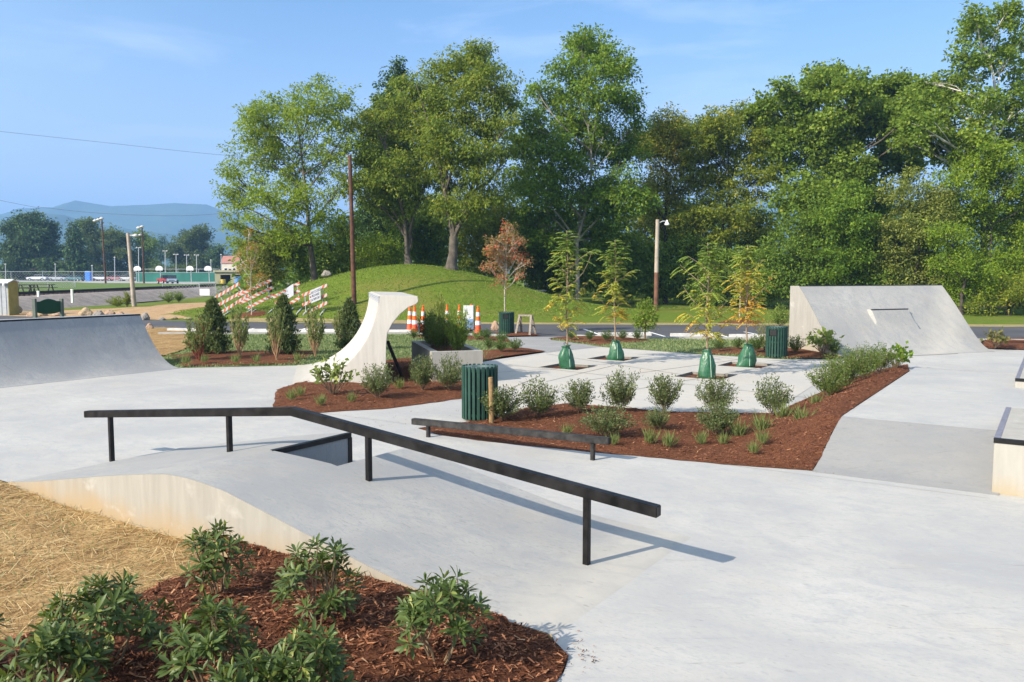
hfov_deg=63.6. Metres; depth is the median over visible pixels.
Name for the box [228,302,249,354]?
thin shrub
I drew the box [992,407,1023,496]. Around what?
skate ledge
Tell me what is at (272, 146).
locust tree
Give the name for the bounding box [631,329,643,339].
shrub
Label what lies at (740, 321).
mulch bed
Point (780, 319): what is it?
lime shrub
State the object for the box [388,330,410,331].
wheel stop
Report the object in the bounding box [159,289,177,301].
weed
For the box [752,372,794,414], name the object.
holly shrub
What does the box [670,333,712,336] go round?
wheel stop
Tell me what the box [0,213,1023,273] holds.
foothill
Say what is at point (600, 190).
ash tree
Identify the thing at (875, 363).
hedge shrub
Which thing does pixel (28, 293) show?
grass strip
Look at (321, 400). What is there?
grass tuft
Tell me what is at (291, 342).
conical evergreen
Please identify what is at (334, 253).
understory bush
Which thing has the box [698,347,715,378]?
watering bag
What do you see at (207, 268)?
basketball hoop
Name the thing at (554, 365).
pit edge
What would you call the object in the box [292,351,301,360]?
grass tuft
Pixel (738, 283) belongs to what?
lawn sapling
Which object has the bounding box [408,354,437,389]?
holly shrub
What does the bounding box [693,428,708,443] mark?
grass tuft
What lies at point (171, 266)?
bush
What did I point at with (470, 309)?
notice board
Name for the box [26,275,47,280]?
parked car
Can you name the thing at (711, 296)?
young tree
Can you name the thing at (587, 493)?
grind rail
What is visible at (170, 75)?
sky
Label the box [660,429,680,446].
grass tuft
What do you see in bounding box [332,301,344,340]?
thin shrub
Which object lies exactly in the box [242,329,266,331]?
wheel stop
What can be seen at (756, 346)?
shrub
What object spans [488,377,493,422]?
wooden stake
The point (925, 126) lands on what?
sycamore tree
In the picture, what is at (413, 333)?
shrub
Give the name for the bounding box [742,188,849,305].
understory tree
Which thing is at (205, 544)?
rhododendron
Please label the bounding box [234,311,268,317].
mulch bed
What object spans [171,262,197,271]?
bush
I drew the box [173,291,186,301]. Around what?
weed
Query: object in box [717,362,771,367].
pit edge
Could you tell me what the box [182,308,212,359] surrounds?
thin shrub
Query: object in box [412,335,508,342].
mulch bed
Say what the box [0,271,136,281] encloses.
chain link fence
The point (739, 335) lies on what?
wheel stop
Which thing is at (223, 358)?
mulch bed
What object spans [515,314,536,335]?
sawhorse
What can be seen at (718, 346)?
shrub
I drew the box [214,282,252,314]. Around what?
road barricade
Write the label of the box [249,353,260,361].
grass tuft
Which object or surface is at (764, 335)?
airy shrub
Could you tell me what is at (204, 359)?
grass tuft
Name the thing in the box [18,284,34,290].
picnic table
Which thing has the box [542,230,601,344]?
young tree
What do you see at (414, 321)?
traffic cone
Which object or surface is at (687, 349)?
lawn
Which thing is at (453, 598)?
rhododendron
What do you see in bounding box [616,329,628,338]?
shrub
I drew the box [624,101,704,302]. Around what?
oak tree
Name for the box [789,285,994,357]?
quarter pipe
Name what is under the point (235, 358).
grass tuft
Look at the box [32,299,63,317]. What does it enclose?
sign board
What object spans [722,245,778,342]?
young tree
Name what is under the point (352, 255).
utility pole
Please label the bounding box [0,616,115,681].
rhododendron
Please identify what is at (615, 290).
young tree
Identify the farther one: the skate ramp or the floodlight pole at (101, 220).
the floodlight pole at (101, 220)
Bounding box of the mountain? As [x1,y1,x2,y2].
[0,200,1022,243]
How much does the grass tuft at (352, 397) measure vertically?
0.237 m
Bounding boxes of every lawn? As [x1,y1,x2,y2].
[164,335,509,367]
[555,340,841,358]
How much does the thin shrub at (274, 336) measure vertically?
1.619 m
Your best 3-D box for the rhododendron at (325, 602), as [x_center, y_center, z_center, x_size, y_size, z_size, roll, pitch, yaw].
[-1.282,1.613,5.481,0.631,0.676,0.600,4,6,42]
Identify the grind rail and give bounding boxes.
[84,407,660,564]
[411,418,610,460]
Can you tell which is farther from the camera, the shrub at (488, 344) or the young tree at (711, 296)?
the shrub at (488, 344)
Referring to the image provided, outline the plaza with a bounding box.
[498,347,838,412]
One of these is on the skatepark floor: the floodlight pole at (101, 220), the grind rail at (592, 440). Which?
the grind rail at (592, 440)
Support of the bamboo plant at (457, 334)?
in the planter box
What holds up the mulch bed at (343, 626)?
on the skatepark floor
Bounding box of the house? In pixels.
[220,256,247,269]
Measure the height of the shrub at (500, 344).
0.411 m
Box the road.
[0,316,1023,338]
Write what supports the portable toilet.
on the court pavement
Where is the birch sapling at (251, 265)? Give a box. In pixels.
[232,227,270,314]
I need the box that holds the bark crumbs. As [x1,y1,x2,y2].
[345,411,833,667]
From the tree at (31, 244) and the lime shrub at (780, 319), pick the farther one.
the tree at (31, 244)
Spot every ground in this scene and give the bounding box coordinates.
[0,265,1023,673]
[0,481,218,639]
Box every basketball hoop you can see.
[134,266,140,279]
[155,266,162,275]
[186,266,192,281]
[204,266,211,281]
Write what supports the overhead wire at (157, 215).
attached to the utility pole at (352, 255)
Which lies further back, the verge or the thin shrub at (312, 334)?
the verge
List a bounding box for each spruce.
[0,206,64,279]
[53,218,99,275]
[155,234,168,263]
[204,243,232,271]
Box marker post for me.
[70,289,73,302]
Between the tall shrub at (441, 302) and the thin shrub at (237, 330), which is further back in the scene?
the tall shrub at (441, 302)
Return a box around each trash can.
[462,363,497,420]
[499,311,513,333]
[765,326,787,357]
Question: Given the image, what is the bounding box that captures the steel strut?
[387,340,403,376]
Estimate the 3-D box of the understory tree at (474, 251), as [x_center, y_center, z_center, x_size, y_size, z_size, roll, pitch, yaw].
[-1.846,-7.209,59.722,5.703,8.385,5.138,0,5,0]
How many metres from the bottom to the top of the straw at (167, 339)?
0.142 m
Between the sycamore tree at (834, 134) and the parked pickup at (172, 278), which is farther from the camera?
the parked pickup at (172, 278)
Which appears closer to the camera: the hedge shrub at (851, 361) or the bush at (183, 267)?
the hedge shrub at (851, 361)
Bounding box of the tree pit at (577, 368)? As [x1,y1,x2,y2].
[550,366,588,369]
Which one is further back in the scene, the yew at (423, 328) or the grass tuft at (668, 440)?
the yew at (423, 328)
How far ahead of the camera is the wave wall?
17.60 m
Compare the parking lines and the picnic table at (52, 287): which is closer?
the parking lines
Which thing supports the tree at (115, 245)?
on the court pavement
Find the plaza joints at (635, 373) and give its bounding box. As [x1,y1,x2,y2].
[504,353,805,406]
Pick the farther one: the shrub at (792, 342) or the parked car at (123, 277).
the parked car at (123, 277)
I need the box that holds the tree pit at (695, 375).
[683,374,728,379]
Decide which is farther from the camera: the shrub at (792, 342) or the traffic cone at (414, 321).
the traffic cone at (414, 321)
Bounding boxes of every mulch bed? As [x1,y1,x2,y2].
[0,531,568,681]
[170,350,318,365]
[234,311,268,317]
[273,357,461,412]
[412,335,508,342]
[420,364,909,469]
[483,348,541,360]
[493,332,537,335]
[551,336,652,344]
[696,347,840,357]
[718,320,761,323]
[981,342,1023,348]
[984,338,1023,341]
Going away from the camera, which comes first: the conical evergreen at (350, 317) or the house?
the conical evergreen at (350, 317)
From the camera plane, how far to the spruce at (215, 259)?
251.21 m
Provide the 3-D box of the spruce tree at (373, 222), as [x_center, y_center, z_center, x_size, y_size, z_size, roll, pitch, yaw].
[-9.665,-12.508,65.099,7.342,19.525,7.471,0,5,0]
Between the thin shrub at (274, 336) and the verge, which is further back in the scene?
the verge
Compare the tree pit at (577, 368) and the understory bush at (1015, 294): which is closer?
the tree pit at (577, 368)
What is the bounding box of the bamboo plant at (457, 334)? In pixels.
[442,302,472,350]
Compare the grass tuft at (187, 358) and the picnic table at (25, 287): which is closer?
the grass tuft at (187, 358)
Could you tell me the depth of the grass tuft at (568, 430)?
12.02 m
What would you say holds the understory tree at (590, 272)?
on the ground at (664, 313)
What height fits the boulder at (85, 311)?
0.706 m
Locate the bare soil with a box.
[0,303,205,319]
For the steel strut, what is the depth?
18.42 m
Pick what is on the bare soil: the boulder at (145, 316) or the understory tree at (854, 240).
the boulder at (145, 316)
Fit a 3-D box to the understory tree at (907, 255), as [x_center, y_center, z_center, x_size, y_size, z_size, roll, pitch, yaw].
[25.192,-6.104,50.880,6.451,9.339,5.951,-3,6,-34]
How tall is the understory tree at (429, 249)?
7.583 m
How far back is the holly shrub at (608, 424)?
11.79 m
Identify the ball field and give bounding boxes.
[18,282,204,291]
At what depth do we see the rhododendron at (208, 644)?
4.60 m
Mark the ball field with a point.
(95, 285)
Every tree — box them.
[77,216,110,274]
[96,223,137,276]
[123,229,159,276]
[160,223,215,271]
[209,72,370,280]
[334,65,458,264]
[348,55,434,266]
[392,191,461,266]
[409,35,525,270]
[448,185,523,277]
[496,22,664,300]
[501,222,585,295]
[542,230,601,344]
[563,230,659,303]
[592,240,640,340]
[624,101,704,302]
[625,222,710,303]
[630,297,662,337]
[666,96,787,304]
[670,242,743,349]
[679,241,775,306]
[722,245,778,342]
[738,57,939,234]
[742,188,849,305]
[808,175,906,284]
[857,165,971,287]
[886,0,1023,309]
[913,130,1023,311]
[919,218,1009,314]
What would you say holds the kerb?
on the road
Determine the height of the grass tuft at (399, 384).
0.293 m
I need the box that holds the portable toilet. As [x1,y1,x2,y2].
[85,272,91,280]
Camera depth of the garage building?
127.63 m
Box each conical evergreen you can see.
[194,295,233,353]
[264,293,302,353]
[333,296,361,348]
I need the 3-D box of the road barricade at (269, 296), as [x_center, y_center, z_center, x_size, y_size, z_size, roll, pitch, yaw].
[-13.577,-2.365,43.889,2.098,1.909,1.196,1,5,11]
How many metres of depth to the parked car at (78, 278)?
194.62 m
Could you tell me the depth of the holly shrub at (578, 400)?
13.84 m
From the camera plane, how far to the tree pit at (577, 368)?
21.47 m
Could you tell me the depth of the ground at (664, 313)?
46.46 m
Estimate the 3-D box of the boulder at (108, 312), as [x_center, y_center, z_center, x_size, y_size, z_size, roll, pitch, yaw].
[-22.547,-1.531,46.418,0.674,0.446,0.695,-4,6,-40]
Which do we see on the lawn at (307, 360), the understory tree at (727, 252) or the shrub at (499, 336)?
the shrub at (499, 336)
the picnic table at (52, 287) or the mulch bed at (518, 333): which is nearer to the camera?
the mulch bed at (518, 333)
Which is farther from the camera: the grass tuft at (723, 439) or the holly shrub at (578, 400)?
the holly shrub at (578, 400)
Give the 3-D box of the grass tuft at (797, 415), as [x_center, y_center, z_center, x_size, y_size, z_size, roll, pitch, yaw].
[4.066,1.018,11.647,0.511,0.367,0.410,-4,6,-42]
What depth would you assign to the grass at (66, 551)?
7.18 m
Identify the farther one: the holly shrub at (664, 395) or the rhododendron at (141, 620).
the holly shrub at (664, 395)
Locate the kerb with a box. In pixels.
[158,332,1023,342]
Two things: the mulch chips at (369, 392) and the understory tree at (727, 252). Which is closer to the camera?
the mulch chips at (369, 392)
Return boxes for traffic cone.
[407,307,411,329]
[412,305,417,329]
[420,305,424,329]
[475,306,480,332]
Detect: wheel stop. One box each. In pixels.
[167,328,195,331]
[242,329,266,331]
[299,329,340,331]
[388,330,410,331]
[598,332,651,335]
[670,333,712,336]
[729,334,765,336]
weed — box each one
[105,295,123,305]
[122,291,130,306]
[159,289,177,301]
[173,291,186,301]
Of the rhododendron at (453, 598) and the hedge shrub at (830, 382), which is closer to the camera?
the rhododendron at (453, 598)
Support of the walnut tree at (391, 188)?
on the ground at (664, 313)
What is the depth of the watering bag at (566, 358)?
20.82 m
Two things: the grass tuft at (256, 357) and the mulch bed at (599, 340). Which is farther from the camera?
the mulch bed at (599, 340)
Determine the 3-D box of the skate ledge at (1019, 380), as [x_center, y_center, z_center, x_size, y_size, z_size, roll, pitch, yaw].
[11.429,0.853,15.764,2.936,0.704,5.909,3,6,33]
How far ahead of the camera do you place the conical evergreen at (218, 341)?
23.45 m
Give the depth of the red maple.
32.35 m
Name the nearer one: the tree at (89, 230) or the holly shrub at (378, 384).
the holly shrub at (378, 384)
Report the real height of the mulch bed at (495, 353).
0.079 m
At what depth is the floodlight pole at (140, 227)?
149.10 m
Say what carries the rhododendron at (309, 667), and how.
on the mulch bed at (343, 626)
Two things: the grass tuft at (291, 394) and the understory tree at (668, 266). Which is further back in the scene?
the understory tree at (668, 266)
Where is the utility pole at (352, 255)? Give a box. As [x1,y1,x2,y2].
[346,155,356,303]
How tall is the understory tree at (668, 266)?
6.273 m
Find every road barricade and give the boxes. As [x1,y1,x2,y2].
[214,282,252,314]
[237,279,273,312]
[273,282,301,314]
[302,284,327,315]
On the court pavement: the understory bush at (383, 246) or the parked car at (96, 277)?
the parked car at (96, 277)
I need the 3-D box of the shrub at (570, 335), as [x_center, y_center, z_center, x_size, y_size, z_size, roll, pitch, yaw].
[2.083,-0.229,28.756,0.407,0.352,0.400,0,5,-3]
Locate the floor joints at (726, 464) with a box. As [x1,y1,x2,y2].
[10,378,985,497]
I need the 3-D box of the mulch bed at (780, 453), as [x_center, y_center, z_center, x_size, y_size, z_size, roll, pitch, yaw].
[4.755,0.768,16.911,5.797,0.470,14.302,3,6,33]
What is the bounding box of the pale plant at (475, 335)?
[471,327,483,339]
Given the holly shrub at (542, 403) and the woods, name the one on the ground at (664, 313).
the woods
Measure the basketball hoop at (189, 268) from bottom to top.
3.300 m
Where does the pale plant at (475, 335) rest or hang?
on the mulch bed at (472, 337)
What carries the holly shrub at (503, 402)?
on the mulch bed at (780, 453)
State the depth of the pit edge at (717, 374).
19.64 m
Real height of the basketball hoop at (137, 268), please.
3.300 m
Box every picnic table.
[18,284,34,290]
[31,284,57,290]
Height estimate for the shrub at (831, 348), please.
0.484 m
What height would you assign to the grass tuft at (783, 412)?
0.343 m
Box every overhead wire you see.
[0,131,340,163]
[0,194,348,215]
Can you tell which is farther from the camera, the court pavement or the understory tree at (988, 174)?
the court pavement
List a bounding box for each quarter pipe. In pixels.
[0,314,179,387]
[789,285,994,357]
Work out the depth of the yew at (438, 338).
18.98 m
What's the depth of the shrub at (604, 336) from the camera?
27.87 m
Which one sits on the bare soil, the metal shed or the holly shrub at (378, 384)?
the metal shed
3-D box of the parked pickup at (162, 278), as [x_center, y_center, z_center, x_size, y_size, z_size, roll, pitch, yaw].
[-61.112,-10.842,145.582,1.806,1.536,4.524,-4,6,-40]
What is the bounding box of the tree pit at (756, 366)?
[726,364,764,367]
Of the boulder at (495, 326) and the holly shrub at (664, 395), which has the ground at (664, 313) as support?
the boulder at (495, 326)
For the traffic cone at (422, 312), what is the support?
on the road
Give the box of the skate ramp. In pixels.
[8,432,690,640]
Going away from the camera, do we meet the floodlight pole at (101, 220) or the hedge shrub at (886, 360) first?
the hedge shrub at (886, 360)
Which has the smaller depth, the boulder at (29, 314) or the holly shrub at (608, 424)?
the holly shrub at (608, 424)
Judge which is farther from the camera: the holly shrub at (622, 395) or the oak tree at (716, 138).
the oak tree at (716, 138)
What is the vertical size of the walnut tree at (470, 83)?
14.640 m
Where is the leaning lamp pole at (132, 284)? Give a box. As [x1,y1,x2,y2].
[126,233,138,305]
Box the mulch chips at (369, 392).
[273,357,461,410]
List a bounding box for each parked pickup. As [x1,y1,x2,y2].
[157,275,173,283]
[166,275,178,283]
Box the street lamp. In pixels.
[654,219,669,310]
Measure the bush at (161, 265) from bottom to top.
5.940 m
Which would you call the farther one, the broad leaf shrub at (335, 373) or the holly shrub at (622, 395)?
the broad leaf shrub at (335, 373)
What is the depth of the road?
35.85 m
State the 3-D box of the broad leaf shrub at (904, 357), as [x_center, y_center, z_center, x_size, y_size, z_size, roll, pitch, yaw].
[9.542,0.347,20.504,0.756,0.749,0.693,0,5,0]
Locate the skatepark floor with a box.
[0,347,1023,681]
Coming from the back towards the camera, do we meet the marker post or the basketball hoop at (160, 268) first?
the basketball hoop at (160, 268)
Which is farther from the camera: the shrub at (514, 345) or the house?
the house
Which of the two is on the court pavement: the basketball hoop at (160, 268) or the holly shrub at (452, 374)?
the basketball hoop at (160, 268)
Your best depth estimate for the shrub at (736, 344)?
24.87 m
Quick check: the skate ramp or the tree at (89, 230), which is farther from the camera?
the tree at (89, 230)
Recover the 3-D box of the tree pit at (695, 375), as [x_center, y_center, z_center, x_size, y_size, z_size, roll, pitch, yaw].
[4.531,0.870,19.295,1.120,0.018,1.120,3,6,33]
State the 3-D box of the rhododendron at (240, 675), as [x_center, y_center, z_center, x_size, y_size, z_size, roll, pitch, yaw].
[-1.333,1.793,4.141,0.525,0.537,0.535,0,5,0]
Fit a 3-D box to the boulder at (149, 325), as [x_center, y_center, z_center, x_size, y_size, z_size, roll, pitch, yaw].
[-15.436,-0.574,35.172,0.401,0.395,0.344,0,5,-4]
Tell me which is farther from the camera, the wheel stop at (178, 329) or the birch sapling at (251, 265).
the birch sapling at (251, 265)
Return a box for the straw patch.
[146,327,199,354]
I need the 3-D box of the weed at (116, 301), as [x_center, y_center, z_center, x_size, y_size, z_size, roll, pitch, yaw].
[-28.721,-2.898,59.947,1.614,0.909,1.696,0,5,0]
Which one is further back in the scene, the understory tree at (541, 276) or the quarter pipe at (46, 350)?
the understory tree at (541, 276)
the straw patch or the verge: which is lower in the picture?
the straw patch
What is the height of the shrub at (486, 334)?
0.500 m
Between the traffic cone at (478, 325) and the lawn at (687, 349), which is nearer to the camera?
the lawn at (687, 349)
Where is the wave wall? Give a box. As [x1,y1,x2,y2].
[292,291,418,383]
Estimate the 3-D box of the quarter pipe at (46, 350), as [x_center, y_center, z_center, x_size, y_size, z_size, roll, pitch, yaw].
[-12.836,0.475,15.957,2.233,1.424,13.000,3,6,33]
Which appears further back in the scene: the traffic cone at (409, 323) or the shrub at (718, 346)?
the traffic cone at (409, 323)
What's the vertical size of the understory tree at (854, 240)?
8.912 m
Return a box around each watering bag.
[558,342,575,369]
[606,337,624,360]
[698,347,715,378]
[736,340,756,367]
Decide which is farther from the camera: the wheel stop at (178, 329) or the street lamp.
the street lamp
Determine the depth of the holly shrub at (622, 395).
13.94 m
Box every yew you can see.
[416,304,445,348]
[421,309,452,350]
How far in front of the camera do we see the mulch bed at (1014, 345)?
26.31 m
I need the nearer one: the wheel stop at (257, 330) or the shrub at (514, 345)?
the shrub at (514, 345)
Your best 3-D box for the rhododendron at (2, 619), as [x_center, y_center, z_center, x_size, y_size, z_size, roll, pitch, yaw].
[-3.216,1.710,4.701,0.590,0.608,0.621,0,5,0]
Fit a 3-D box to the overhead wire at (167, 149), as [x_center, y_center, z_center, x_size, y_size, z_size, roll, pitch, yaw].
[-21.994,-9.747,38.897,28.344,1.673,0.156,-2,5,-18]
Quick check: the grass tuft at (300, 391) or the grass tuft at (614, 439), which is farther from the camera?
the grass tuft at (300, 391)
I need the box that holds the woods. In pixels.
[216,188,1023,299]
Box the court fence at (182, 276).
[137,269,219,281]
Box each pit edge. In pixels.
[541,363,594,369]
[587,355,640,360]
[674,372,734,379]
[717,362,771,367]
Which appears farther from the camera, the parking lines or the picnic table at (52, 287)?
the picnic table at (52, 287)
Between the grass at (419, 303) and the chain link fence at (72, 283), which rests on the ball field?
the chain link fence at (72, 283)
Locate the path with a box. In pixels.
[507,337,598,351]
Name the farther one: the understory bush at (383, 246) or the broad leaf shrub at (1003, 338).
the understory bush at (383, 246)
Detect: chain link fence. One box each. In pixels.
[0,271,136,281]
[18,279,75,289]
[162,283,215,295]
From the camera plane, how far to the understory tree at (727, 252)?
56.56 m
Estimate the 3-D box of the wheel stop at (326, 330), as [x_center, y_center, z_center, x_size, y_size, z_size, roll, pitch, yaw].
[-7.768,-0.420,33.566,1.980,0.132,0.202,0,5,0]
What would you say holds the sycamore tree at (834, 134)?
on the ground at (664, 313)
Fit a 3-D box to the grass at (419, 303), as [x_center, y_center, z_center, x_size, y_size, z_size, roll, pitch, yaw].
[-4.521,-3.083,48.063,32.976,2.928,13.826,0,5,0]
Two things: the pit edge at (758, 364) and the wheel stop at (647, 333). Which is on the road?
the wheel stop at (647, 333)
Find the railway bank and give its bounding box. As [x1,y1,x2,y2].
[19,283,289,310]
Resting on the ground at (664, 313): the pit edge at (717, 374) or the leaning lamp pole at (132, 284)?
the leaning lamp pole at (132, 284)
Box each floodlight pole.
[93,217,106,282]
[136,225,144,282]
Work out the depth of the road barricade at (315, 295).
42.74 m
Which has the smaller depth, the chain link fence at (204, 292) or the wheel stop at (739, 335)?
the wheel stop at (739, 335)
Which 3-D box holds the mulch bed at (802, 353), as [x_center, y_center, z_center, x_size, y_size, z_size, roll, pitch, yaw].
[7.601,0.287,24.688,4.224,0.100,3.360,0,5,0]
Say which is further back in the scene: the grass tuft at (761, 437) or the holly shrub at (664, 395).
the holly shrub at (664, 395)
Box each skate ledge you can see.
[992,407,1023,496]
[1015,358,1023,387]
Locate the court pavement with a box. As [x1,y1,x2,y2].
[16,279,214,282]
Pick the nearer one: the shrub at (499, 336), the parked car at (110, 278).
the shrub at (499, 336)
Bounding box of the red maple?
[478,217,533,310]
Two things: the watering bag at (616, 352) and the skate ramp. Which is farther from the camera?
the watering bag at (616, 352)
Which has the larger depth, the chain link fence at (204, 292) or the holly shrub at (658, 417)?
the chain link fence at (204, 292)
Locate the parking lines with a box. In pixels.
[252,328,753,336]
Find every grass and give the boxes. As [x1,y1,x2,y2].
[0,483,194,636]
[173,263,690,318]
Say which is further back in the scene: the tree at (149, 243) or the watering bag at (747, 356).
the tree at (149, 243)
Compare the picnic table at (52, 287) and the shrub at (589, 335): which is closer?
the shrub at (589, 335)
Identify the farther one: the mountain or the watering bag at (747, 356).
the mountain
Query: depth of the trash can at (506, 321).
31.73 m
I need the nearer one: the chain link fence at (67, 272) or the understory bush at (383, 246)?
the understory bush at (383, 246)
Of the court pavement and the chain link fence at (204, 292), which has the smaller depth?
the chain link fence at (204, 292)
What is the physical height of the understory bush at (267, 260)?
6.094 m
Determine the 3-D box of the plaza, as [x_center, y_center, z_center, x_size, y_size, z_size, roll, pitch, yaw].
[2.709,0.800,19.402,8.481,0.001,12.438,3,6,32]
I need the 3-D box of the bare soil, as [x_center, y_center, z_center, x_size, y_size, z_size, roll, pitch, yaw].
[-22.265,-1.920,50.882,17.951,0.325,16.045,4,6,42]
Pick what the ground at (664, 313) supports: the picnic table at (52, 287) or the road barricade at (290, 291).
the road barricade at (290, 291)
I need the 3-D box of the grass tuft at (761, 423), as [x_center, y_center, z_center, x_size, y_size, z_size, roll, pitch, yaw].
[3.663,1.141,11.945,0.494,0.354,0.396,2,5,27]
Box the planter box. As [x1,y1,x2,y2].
[411,340,482,381]
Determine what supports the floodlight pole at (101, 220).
on the ball field
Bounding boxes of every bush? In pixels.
[144,260,170,271]
[163,262,182,271]
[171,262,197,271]
[236,214,303,292]
[281,208,368,282]
[344,226,404,269]
[962,271,1023,316]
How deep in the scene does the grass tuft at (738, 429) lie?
11.80 m
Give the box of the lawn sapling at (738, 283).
[729,262,752,315]
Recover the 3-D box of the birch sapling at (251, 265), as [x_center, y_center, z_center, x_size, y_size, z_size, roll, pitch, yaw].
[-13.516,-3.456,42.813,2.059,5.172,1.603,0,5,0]
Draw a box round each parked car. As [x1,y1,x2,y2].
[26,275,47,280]
[48,275,66,280]
[64,275,84,280]
[93,275,107,280]
[106,275,123,280]
[118,275,135,280]
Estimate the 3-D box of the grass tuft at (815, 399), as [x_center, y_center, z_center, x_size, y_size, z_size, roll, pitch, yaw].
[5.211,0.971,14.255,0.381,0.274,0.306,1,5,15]
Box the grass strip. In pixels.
[18,281,288,295]
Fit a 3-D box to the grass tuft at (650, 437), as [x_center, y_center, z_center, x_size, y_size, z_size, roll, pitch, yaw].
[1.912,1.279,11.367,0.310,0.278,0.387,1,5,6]
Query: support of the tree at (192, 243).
on the ground at (664, 313)
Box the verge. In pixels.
[229,318,1023,326]
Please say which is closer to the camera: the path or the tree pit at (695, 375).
the tree pit at (695, 375)
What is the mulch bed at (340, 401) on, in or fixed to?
on the skatepark floor
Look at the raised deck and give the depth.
10.57 m
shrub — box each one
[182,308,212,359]
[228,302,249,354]
[264,303,288,359]
[304,302,325,355]
[310,354,358,394]
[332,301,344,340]
[356,363,398,397]
[407,328,419,338]
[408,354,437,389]
[431,351,467,389]
[432,291,447,320]
[478,328,491,339]
[478,384,526,420]
[484,337,494,349]
[492,338,508,350]
[495,330,507,340]
[508,338,524,350]
[518,374,560,416]
[557,378,599,412]
[568,330,575,338]
[574,403,638,436]
[583,329,594,340]
[598,365,640,410]
[601,329,613,340]
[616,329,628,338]
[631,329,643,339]
[641,405,672,429]
[645,373,684,411]
[693,399,741,433]
[694,375,743,411]
[712,338,726,350]
[732,336,743,348]
[748,332,765,352]
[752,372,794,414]
[755,312,774,349]
[769,302,789,325]
[788,335,805,351]
[804,353,853,396]
[805,326,844,354]
[822,343,874,384]
[828,338,842,354]
[843,341,884,378]
[862,342,905,373]
[877,341,913,367]
[980,326,1011,347]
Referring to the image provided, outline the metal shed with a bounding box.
[0,279,19,314]
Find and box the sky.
[0,0,1023,224]
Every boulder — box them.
[25,311,37,316]
[50,312,65,315]
[78,307,92,315]
[92,311,104,314]
[104,310,115,314]
[141,312,149,319]
[146,323,153,328]
[321,270,330,277]
[491,321,498,330]
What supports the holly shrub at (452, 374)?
on the mulch bed at (340, 401)
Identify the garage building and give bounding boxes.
[213,270,255,283]
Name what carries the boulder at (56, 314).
on the bare soil
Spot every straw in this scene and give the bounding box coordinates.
[148,327,186,353]
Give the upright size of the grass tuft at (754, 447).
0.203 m
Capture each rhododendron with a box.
[0,613,8,646]
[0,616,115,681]
[29,567,179,673]
[147,592,264,681]
[176,518,259,596]
[199,646,286,681]
[254,618,358,681]
[270,532,367,625]
[386,565,494,664]
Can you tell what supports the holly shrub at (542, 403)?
on the mulch bed at (780, 453)
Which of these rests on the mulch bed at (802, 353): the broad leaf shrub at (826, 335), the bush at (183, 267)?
the broad leaf shrub at (826, 335)
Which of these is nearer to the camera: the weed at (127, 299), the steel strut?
the steel strut
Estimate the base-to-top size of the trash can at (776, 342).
0.865 m
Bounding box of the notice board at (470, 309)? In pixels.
[463,305,474,334]
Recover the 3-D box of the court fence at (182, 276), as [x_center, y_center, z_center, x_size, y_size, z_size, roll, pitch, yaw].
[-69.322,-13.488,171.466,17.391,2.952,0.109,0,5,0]
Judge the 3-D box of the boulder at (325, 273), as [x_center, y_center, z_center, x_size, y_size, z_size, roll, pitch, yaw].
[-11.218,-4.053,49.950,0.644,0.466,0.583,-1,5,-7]
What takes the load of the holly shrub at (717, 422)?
on the mulch bed at (780, 453)
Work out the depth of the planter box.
18.05 m
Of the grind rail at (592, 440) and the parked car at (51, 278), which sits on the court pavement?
the parked car at (51, 278)
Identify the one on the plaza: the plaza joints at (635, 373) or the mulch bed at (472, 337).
the plaza joints at (635, 373)
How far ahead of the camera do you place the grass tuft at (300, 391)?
15.85 m
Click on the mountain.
(170, 218)
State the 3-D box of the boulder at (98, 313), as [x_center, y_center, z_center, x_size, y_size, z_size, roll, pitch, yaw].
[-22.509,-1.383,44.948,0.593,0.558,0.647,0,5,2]
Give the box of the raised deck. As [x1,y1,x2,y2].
[812,367,1023,495]
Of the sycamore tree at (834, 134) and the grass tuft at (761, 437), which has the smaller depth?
the grass tuft at (761, 437)
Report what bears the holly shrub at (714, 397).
on the mulch bed at (780, 453)
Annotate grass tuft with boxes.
[177,354,190,362]
[199,354,209,361]
[228,354,240,362]
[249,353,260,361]
[285,387,300,399]
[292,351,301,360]
[292,386,305,394]
[314,394,326,404]
[343,390,357,400]
[391,377,404,388]
[558,422,574,432]
[603,431,619,445]
[641,427,659,443]
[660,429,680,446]
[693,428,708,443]
[713,430,732,444]
[726,417,754,435]
[742,439,763,452]
[748,411,781,430]
[753,426,772,442]
[772,400,794,417]
[790,403,819,419]
[804,392,823,404]
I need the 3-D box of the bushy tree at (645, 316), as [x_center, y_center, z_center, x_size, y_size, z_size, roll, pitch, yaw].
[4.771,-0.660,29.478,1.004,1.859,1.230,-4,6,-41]

